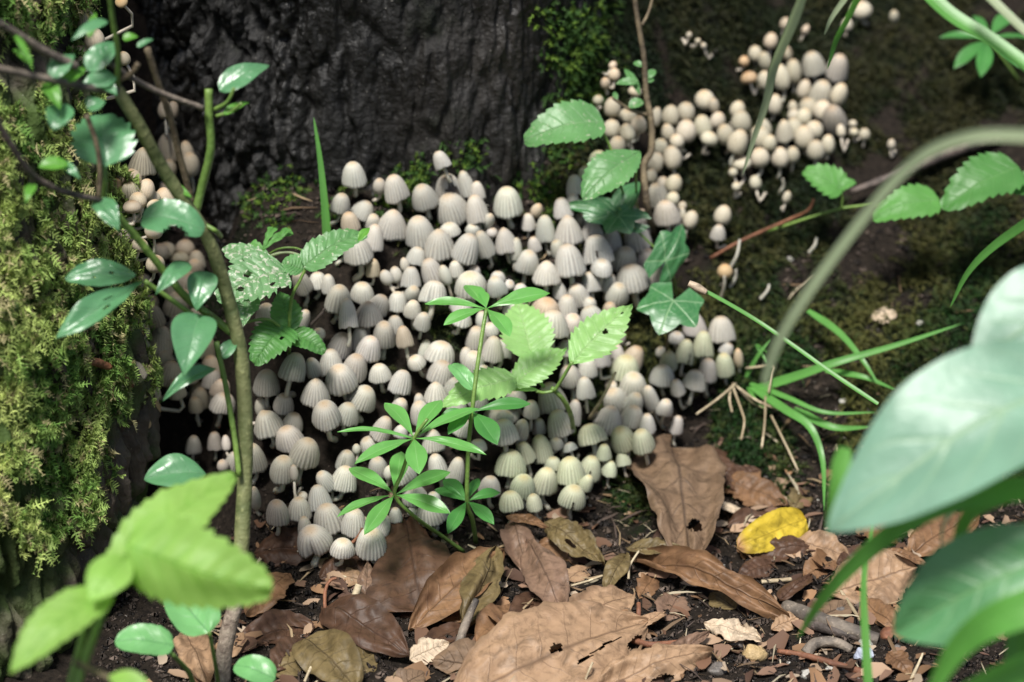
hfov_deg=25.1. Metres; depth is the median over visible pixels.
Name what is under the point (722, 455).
fallen leaf
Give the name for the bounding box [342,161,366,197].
mushroom
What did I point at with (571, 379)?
mushroom
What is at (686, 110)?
mushroom
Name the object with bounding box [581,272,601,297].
mushroom
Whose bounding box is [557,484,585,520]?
mushroom
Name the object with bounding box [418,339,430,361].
mushroom
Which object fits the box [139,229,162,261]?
mushroom
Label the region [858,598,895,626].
fallen leaf
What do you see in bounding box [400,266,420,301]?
mushroom
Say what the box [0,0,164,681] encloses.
mossy stump
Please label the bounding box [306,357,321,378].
mushroom
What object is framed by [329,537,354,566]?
mushroom
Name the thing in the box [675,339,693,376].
mushroom
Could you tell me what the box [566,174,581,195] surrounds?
mushroom
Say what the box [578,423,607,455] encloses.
mushroom
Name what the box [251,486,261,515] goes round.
mushroom
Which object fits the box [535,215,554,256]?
mushroom
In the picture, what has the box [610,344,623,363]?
mushroom
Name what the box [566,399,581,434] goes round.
mushroom
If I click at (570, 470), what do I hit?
mushroom
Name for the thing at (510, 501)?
mushroom
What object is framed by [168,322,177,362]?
mushroom
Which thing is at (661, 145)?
mushroom
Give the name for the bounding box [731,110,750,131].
mushroom
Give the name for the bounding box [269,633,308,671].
fallen leaf
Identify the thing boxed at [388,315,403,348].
mushroom
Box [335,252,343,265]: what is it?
mushroom
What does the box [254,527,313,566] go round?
fallen leaf
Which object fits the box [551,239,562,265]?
mushroom
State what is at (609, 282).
mushroom
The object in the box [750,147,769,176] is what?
mushroom
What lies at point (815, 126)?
mushroom
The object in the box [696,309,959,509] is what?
grass tuft
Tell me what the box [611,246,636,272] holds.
mushroom
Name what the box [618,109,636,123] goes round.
mushroom
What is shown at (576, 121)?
serrated plant
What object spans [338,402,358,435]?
mushroom
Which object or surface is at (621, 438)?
mushroom
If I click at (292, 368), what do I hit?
mushroom
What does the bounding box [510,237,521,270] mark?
mushroom
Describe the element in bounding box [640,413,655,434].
mushroom
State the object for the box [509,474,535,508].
mushroom
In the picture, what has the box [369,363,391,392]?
mushroom
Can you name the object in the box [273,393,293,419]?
mushroom
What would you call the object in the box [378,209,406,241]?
mushroom
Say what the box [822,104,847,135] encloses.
mushroom
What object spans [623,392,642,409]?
mushroom
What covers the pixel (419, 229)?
mushroom
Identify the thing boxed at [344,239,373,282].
mushroom
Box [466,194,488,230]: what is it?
mushroom
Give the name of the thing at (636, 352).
mushroom
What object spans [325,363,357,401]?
mushroom
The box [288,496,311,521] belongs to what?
mushroom
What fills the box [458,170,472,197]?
mushroom
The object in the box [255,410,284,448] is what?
mushroom
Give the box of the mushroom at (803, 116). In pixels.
[796,108,811,124]
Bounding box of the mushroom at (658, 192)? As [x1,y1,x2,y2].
[649,182,667,209]
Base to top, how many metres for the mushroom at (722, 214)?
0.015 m
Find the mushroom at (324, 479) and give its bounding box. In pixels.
[316,470,333,497]
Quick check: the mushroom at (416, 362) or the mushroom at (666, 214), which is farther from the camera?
the mushroom at (666, 214)
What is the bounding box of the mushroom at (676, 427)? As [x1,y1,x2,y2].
[669,415,682,446]
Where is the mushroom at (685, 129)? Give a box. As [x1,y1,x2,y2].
[675,119,695,154]
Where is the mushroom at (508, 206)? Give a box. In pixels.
[493,186,522,229]
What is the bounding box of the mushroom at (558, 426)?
[547,409,574,456]
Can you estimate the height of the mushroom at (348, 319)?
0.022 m
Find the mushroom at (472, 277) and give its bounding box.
[454,270,486,307]
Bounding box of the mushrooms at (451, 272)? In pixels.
[73,0,898,523]
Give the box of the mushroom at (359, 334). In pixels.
[352,327,367,350]
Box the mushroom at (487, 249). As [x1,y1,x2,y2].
[475,230,495,269]
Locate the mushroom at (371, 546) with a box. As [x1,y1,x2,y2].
[355,527,386,564]
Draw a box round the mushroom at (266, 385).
[253,369,280,409]
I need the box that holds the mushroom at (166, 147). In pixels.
[157,133,176,177]
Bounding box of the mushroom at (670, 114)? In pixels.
[662,105,678,124]
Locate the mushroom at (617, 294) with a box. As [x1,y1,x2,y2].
[605,282,628,306]
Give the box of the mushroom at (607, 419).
[593,406,621,447]
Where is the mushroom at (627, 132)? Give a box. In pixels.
[620,123,635,149]
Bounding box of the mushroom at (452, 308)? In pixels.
[449,297,472,311]
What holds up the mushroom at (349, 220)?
on the forest floor
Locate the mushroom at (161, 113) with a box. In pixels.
[158,102,171,138]
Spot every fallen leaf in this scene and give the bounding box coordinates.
[173,632,213,681]
[215,632,247,656]
[242,609,313,644]
[244,572,294,616]
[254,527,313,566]
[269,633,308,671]
[276,652,302,677]
[292,629,363,681]
[319,555,370,580]
[319,593,408,657]
[325,567,359,586]
[357,561,372,593]
[357,646,381,676]
[366,516,450,611]
[393,668,425,681]
[408,546,504,630]
[409,637,448,664]
[424,622,460,642]
[431,638,475,674]
[442,609,460,622]
[453,599,648,681]
[459,545,503,627]
[475,603,523,641]
[500,521,534,571]
[506,513,548,528]
[509,591,542,611]
[520,538,569,601]
[538,537,575,560]
[544,517,604,565]
[550,642,562,651]
[567,565,590,582]
[568,584,635,609]
[596,642,712,681]
[602,553,630,586]
[626,537,680,554]
[627,434,726,549]
[629,545,789,619]
[636,573,659,598]
[642,611,665,625]
[654,592,690,620]
[670,630,709,644]
[708,591,737,609]
[714,447,735,491]
[721,501,739,512]
[724,464,761,483]
[724,471,788,508]
[726,507,767,528]
[736,507,807,553]
[737,548,745,559]
[738,556,774,578]
[742,535,809,561]
[771,611,798,631]
[776,573,812,600]
[787,487,812,508]
[800,530,848,561]
[803,548,836,578]
[821,600,854,618]
[833,549,917,603]
[836,545,860,564]
[855,525,896,543]
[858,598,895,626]
[884,650,913,674]
[887,548,923,564]
[908,511,979,556]
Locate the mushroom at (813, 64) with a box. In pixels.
[802,51,825,83]
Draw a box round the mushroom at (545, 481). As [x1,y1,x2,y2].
[533,467,557,511]
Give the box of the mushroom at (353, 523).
[341,508,365,554]
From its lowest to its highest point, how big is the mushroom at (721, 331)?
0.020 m
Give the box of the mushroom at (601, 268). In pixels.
[590,258,612,286]
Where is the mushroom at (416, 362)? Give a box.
[407,354,425,377]
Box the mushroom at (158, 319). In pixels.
[145,305,165,334]
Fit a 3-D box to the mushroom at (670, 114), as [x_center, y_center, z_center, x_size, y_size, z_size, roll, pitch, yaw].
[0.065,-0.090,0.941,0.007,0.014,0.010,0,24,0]
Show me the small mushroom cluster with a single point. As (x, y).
(890, 315)
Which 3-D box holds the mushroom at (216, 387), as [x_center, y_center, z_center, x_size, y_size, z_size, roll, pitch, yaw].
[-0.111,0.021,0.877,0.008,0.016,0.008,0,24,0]
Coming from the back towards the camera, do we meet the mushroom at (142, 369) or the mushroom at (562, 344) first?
the mushroom at (562, 344)
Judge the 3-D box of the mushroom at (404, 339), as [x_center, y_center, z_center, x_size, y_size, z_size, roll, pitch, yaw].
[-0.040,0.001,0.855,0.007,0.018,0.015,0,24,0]
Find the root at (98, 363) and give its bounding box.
[86,357,134,387]
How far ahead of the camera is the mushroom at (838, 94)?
0.98 m
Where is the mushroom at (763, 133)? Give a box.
[748,126,769,147]
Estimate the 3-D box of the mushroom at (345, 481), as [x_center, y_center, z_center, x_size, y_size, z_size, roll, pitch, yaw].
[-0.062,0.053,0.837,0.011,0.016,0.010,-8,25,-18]
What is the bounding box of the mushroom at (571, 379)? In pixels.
[559,364,580,401]
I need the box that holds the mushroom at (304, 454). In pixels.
[289,437,319,485]
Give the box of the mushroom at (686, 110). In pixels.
[677,102,694,120]
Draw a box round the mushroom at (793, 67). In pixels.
[786,59,801,93]
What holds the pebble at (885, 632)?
on the forest floor
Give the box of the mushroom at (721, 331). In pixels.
[708,316,735,347]
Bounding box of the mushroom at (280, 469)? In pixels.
[269,455,294,493]
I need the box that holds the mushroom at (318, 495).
[308,484,332,511]
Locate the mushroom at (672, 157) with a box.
[663,145,681,175]
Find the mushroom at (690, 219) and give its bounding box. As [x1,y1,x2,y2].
[683,210,697,239]
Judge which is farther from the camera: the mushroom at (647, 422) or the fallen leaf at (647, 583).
the mushroom at (647, 422)
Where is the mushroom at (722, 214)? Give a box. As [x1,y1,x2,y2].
[714,205,730,224]
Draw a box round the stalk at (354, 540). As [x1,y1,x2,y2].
[351,528,362,542]
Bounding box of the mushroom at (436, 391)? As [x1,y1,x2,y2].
[424,382,447,414]
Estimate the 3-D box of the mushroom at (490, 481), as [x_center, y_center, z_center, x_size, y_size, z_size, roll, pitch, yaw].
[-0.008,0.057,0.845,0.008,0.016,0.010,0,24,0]
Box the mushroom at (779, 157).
[771,147,788,179]
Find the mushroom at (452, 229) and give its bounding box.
[440,222,460,244]
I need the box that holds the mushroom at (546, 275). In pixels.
[532,260,561,291]
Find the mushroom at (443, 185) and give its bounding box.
[435,173,462,198]
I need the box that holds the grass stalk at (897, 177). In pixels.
[760,128,1023,386]
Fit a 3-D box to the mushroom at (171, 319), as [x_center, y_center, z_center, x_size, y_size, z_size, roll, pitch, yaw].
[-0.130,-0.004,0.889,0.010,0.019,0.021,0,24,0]
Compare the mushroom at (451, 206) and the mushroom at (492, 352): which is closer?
the mushroom at (492, 352)
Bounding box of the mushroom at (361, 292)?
[350,281,373,304]
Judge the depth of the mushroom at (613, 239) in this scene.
0.91 m
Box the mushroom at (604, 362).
[593,355,611,379]
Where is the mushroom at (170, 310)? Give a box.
[162,291,188,327]
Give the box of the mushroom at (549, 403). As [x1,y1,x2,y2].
[538,382,568,414]
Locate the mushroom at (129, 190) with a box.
[121,181,139,212]
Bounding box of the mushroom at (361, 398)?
[348,385,375,422]
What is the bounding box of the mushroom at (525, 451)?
[516,441,536,478]
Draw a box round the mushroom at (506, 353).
[493,339,510,368]
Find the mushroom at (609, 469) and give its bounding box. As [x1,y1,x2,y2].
[601,460,616,489]
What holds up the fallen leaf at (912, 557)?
on the forest floor
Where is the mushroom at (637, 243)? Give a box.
[624,222,651,254]
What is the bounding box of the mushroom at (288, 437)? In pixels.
[276,425,303,468]
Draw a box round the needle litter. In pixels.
[213,180,1021,681]
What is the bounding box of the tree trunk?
[133,0,606,248]
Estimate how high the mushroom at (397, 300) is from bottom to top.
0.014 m
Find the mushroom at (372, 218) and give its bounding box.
[363,213,379,227]
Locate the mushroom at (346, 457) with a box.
[335,449,355,469]
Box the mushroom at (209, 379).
[202,369,220,402]
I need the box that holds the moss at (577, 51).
[232,0,629,262]
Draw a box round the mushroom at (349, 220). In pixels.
[341,211,360,230]
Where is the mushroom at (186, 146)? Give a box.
[181,141,193,181]
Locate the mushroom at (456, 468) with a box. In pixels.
[445,457,463,483]
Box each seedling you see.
[115,599,220,681]
[233,654,276,681]
[250,227,300,255]
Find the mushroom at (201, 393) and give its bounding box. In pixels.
[190,387,208,421]
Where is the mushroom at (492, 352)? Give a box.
[481,336,502,367]
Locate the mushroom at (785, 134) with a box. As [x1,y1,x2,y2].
[776,119,794,150]
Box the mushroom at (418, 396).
[414,393,424,401]
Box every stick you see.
[308,308,325,327]
[352,584,361,593]
[455,598,478,640]
[631,638,675,647]
[636,602,640,615]
[777,648,874,678]
[781,600,879,644]
[801,636,852,653]
[808,621,858,640]
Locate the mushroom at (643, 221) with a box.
[635,209,650,233]
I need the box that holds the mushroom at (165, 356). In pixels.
[156,350,174,366]
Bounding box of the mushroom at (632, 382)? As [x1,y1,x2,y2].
[619,371,646,396]
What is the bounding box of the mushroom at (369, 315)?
[356,301,382,334]
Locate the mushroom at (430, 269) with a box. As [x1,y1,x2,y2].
[421,258,441,284]
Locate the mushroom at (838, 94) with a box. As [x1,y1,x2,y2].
[830,83,847,105]
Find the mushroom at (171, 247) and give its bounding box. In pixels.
[163,242,175,267]
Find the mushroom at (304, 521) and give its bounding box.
[297,516,310,551]
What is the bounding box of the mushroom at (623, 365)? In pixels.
[610,354,638,381]
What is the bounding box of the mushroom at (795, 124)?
[788,117,801,146]
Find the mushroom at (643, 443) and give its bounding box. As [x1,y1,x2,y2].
[632,428,655,464]
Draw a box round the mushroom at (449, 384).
[444,377,458,394]
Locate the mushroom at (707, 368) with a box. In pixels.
[698,358,716,397]
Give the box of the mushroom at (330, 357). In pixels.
[320,348,342,383]
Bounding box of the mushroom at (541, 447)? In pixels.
[531,434,553,464]
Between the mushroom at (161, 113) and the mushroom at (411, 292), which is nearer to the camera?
the mushroom at (411, 292)
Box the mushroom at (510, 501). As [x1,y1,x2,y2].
[499,490,523,523]
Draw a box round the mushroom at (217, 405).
[209,392,235,428]
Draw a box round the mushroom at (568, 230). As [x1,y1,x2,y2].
[554,215,583,254]
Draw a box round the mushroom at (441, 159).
[433,151,452,182]
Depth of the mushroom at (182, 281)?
0.89 m
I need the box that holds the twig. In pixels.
[612,0,655,235]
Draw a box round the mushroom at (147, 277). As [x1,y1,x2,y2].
[139,274,152,290]
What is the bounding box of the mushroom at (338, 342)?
[327,332,351,359]
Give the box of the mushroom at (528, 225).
[521,213,535,239]
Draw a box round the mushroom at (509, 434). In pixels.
[491,419,519,451]
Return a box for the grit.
[560,294,996,680]
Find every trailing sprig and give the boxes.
[710,163,940,258]
[940,152,1023,211]
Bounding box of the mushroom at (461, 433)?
[450,420,468,448]
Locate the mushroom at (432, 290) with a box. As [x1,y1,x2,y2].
[418,280,446,319]
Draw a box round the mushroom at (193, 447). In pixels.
[185,435,201,464]
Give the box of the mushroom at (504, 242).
[495,227,514,264]
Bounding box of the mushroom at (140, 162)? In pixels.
[128,147,156,179]
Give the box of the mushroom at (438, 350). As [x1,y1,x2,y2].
[424,340,454,363]
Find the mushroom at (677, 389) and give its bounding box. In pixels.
[670,379,686,409]
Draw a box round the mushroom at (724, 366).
[715,352,734,385]
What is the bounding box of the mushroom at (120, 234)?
[116,230,130,240]
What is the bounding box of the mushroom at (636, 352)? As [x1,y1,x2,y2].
[624,345,643,370]
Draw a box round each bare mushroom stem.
[718,275,725,300]
[729,269,736,287]
[730,239,740,267]
[759,284,769,299]
[778,178,784,194]
[808,237,817,252]
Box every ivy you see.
[569,181,688,296]
[637,282,703,350]
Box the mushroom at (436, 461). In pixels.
[428,453,447,486]
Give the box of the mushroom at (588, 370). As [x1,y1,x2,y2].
[577,361,597,378]
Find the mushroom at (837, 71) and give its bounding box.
[824,54,847,82]
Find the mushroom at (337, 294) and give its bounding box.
[324,284,351,323]
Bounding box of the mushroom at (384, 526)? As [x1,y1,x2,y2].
[377,515,390,536]
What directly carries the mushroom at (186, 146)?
on the forest floor
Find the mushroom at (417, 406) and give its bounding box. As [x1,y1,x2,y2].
[408,400,430,438]
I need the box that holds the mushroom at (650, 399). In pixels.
[643,385,664,429]
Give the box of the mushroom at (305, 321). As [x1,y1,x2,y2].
[299,309,309,326]
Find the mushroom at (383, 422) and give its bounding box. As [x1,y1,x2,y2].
[369,416,391,441]
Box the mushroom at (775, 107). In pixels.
[768,94,781,120]
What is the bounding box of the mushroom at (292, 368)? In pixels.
[278,352,305,397]
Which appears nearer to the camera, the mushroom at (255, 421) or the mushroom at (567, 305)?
the mushroom at (255, 421)
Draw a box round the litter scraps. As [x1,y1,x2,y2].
[147,437,1023,681]
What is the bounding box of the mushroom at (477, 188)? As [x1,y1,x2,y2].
[471,181,488,207]
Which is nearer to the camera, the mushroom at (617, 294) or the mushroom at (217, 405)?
the mushroom at (217, 405)
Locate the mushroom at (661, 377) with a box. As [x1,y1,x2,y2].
[649,364,674,397]
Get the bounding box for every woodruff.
[337,400,485,552]
[425,285,549,543]
[940,14,1023,85]
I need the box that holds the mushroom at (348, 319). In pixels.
[339,298,357,346]
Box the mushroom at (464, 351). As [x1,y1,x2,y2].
[460,347,470,363]
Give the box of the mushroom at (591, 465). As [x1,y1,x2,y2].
[581,455,600,482]
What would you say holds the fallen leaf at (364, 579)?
on the forest floor
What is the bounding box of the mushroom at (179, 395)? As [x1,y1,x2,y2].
[161,379,186,412]
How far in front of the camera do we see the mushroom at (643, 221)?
0.92 m
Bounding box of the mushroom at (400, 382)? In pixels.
[387,369,411,400]
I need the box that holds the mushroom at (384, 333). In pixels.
[373,320,395,359]
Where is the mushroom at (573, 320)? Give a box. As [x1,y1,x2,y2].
[565,313,581,339]
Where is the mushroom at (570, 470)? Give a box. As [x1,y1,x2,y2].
[556,456,585,485]
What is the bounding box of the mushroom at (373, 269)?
[366,259,379,285]
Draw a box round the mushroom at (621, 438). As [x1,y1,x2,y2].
[611,425,633,466]
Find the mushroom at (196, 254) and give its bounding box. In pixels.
[189,250,205,267]
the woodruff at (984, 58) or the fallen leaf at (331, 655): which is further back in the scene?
the woodruff at (984, 58)
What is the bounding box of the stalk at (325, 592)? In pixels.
[323,577,336,607]
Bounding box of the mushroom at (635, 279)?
[616,264,650,307]
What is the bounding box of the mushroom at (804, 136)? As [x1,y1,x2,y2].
[795,125,813,156]
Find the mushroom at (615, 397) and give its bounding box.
[603,387,627,413]
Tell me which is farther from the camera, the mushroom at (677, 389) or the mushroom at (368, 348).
the mushroom at (677, 389)
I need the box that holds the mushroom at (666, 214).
[653,200,681,231]
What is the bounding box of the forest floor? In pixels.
[3,0,1023,681]
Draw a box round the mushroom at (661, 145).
[655,138,667,155]
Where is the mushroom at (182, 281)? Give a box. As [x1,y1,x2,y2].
[178,271,192,289]
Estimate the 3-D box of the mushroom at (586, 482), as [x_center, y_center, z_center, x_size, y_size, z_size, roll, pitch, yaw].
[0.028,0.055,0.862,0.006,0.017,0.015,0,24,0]
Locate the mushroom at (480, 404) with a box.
[467,398,487,412]
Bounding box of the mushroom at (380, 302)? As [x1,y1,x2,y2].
[370,294,388,316]
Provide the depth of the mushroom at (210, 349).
0.89 m
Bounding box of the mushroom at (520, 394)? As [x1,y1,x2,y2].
[506,391,526,415]
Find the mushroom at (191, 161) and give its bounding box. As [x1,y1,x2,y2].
[183,152,199,193]
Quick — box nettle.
[442,303,632,436]
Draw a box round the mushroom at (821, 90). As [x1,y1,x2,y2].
[808,80,831,103]
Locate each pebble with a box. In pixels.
[705,661,727,675]
[729,640,744,647]
[742,644,767,661]
[801,669,809,678]
[853,647,873,660]
[880,626,901,641]
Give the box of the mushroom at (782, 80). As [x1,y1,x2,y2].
[774,64,789,104]
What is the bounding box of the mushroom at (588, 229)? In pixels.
[581,221,601,241]
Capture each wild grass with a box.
[314,119,330,234]
[743,0,805,172]
[824,0,846,34]
[827,0,859,68]
[925,0,1023,70]
[950,219,1023,306]
[987,0,1023,34]
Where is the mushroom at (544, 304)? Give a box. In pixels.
[532,297,559,313]
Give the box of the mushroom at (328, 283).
[321,274,335,294]
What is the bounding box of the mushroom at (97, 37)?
[84,29,104,48]
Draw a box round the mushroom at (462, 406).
[446,404,466,428]
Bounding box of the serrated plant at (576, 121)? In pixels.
[524,99,640,208]
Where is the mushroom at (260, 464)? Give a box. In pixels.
[252,443,268,484]
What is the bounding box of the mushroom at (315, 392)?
[300,378,330,408]
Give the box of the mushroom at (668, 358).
[659,350,677,371]
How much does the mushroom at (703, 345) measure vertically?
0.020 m
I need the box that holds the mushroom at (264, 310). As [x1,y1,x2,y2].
[255,303,271,325]
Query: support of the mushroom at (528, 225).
on the forest floor
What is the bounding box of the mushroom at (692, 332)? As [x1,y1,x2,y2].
[682,315,706,343]
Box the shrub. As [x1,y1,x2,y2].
[0,0,268,681]
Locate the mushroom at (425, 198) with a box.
[412,183,438,220]
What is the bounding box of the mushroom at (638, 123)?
[627,115,646,144]
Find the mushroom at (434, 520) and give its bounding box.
[416,502,449,537]
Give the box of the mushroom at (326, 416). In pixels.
[312,399,341,442]
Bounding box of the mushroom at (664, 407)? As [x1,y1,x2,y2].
[655,398,672,424]
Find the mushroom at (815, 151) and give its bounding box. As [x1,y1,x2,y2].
[806,140,824,164]
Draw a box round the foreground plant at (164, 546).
[10,471,271,681]
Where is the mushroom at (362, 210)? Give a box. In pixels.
[350,200,373,222]
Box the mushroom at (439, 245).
[424,229,453,265]
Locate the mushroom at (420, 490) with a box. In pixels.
[402,487,426,508]
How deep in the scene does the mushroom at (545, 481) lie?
0.85 m
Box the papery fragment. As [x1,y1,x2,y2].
[704,618,761,641]
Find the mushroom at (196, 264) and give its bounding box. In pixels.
[189,259,204,271]
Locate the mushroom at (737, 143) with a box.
[727,129,747,167]
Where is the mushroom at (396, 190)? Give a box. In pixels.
[384,174,409,213]
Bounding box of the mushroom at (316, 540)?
[297,524,333,567]
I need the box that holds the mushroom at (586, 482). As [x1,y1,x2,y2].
[578,474,593,499]
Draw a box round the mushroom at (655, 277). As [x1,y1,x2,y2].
[644,263,663,285]
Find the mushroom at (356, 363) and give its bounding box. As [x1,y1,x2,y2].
[343,353,366,395]
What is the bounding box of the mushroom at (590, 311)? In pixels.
[580,305,600,321]
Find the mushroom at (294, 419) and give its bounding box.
[283,412,302,431]
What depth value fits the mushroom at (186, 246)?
0.90 m
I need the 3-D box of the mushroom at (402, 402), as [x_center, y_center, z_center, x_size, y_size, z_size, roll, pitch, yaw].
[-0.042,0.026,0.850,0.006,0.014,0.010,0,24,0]
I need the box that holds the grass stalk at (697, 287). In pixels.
[687,280,878,404]
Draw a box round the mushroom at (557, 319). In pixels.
[544,310,568,347]
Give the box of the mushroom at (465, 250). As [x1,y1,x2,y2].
[450,233,478,282]
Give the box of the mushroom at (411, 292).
[404,285,419,301]
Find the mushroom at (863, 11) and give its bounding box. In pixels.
[852,0,871,26]
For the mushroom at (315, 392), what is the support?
on the forest floor
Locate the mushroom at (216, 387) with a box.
[209,379,230,396]
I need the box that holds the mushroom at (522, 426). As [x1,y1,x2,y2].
[515,419,528,445]
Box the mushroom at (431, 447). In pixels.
[422,429,445,454]
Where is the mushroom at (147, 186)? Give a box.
[125,179,154,221]
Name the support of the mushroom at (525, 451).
on the forest floor
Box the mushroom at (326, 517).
[313,503,348,539]
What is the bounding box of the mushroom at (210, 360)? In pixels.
[202,355,220,375]
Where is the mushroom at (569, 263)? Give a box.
[555,244,586,284]
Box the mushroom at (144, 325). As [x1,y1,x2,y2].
[127,312,149,339]
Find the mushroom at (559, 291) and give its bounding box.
[553,282,566,300]
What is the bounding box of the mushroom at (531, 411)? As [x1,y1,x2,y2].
[523,400,539,431]
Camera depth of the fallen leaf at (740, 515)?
0.85 m
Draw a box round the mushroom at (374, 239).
[365,224,383,266]
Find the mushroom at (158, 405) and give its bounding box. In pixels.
[155,399,160,412]
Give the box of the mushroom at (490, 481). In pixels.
[478,475,500,508]
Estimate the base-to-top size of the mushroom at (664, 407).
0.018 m
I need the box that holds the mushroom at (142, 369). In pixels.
[135,361,147,397]
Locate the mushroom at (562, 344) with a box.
[557,339,568,365]
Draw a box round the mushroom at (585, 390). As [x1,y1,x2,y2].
[576,376,595,413]
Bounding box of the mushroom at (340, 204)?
[330,193,349,226]
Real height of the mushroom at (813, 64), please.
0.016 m
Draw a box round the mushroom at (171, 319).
[168,315,176,347]
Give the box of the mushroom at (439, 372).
[425,360,453,385]
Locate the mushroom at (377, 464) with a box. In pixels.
[368,456,386,478]
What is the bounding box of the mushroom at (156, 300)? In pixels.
[146,295,158,306]
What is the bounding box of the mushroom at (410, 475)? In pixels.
[398,466,416,486]
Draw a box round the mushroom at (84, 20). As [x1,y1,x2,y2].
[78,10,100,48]
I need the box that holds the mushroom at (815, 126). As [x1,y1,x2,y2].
[807,120,822,139]
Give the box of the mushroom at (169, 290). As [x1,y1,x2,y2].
[163,285,174,299]
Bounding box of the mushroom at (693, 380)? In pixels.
[682,370,705,405]
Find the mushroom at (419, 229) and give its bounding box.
[405,215,433,248]
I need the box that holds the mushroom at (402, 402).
[392,398,407,422]
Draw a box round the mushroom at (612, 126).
[604,119,619,141]
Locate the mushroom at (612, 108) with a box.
[604,97,620,122]
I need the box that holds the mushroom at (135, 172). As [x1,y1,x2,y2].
[119,169,141,203]
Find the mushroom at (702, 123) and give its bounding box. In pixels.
[694,114,711,146]
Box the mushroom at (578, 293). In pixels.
[567,283,589,315]
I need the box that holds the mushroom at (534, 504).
[526,493,542,519]
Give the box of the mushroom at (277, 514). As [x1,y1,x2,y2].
[266,499,289,535]
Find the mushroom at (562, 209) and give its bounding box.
[553,197,581,226]
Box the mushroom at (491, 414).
[483,410,507,420]
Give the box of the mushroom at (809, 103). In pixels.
[799,97,815,116]
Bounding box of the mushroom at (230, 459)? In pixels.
[226,452,235,472]
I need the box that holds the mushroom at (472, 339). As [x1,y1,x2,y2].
[465,326,486,350]
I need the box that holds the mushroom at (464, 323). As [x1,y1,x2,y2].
[452,316,471,334]
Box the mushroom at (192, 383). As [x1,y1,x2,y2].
[181,365,199,397]
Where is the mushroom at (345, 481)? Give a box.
[331,465,356,501]
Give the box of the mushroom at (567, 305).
[558,294,577,316]
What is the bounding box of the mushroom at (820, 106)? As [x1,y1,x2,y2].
[813,100,829,130]
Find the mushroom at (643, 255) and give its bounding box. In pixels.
[637,248,652,267]
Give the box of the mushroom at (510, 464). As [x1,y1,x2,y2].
[494,449,526,489]
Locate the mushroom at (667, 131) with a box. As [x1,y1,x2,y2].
[661,123,674,145]
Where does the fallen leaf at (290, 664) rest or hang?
on the forest floor
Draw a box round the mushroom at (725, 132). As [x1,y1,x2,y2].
[717,124,733,154]
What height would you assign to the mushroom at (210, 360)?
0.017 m
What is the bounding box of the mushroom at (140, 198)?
[129,192,146,222]
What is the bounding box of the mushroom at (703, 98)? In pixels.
[694,90,713,111]
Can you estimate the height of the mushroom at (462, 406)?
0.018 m
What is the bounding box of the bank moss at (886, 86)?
[306,0,1023,524]
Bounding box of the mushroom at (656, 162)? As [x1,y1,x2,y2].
[647,152,663,171]
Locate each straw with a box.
[303,666,311,681]
[571,575,602,586]
[585,662,592,678]
[587,372,616,419]
[627,550,639,579]
[761,577,791,583]
[840,590,860,621]
[908,653,923,681]
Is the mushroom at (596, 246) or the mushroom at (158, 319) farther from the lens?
the mushroom at (596, 246)
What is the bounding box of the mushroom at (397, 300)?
[388,291,406,315]
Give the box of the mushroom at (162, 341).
[149,326,172,354]
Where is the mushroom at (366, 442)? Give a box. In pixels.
[360,436,378,452]
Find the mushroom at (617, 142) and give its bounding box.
[609,136,625,149]
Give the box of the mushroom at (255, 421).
[254,410,264,435]
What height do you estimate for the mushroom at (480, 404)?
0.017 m
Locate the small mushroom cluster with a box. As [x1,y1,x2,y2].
[872,306,896,323]
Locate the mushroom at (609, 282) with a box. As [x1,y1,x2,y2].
[602,274,615,301]
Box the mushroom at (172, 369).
[160,360,181,399]
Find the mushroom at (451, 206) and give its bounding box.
[437,192,466,225]
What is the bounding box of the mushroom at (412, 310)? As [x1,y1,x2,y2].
[403,300,420,329]
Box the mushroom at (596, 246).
[582,234,614,277]
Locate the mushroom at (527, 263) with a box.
[514,249,538,283]
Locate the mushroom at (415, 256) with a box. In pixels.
[406,246,425,267]
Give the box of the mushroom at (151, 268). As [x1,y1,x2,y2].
[139,255,164,288]
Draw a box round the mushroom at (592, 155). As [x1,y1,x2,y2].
[588,150,603,162]
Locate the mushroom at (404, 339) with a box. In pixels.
[396,326,413,361]
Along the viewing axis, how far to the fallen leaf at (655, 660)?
0.76 m
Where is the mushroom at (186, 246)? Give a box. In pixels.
[175,239,194,255]
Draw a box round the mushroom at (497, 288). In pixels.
[487,276,507,309]
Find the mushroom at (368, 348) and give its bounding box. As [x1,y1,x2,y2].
[355,335,380,362]
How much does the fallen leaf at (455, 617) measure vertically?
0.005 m
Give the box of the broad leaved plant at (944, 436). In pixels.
[797,266,1023,681]
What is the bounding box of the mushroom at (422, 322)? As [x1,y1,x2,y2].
[413,312,430,339]
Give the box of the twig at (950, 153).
[850,141,1001,193]
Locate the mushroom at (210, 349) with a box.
[194,339,215,364]
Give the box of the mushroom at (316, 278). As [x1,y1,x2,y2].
[310,272,324,299]
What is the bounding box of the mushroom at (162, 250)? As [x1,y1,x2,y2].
[152,243,168,275]
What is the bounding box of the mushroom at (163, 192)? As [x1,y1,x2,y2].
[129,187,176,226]
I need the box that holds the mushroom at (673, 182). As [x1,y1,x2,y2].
[665,174,681,193]
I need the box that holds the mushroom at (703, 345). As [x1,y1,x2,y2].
[693,331,713,363]
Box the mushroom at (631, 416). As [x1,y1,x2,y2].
[621,405,642,429]
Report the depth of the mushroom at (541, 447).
0.86 m
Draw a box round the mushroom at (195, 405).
[188,397,203,426]
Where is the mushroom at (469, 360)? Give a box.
[462,350,483,372]
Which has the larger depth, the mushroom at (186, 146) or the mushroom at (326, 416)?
the mushroom at (186, 146)
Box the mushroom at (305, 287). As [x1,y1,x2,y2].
[292,271,313,308]
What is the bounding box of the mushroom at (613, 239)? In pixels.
[601,229,621,251]
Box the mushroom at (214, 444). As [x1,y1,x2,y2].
[207,431,222,461]

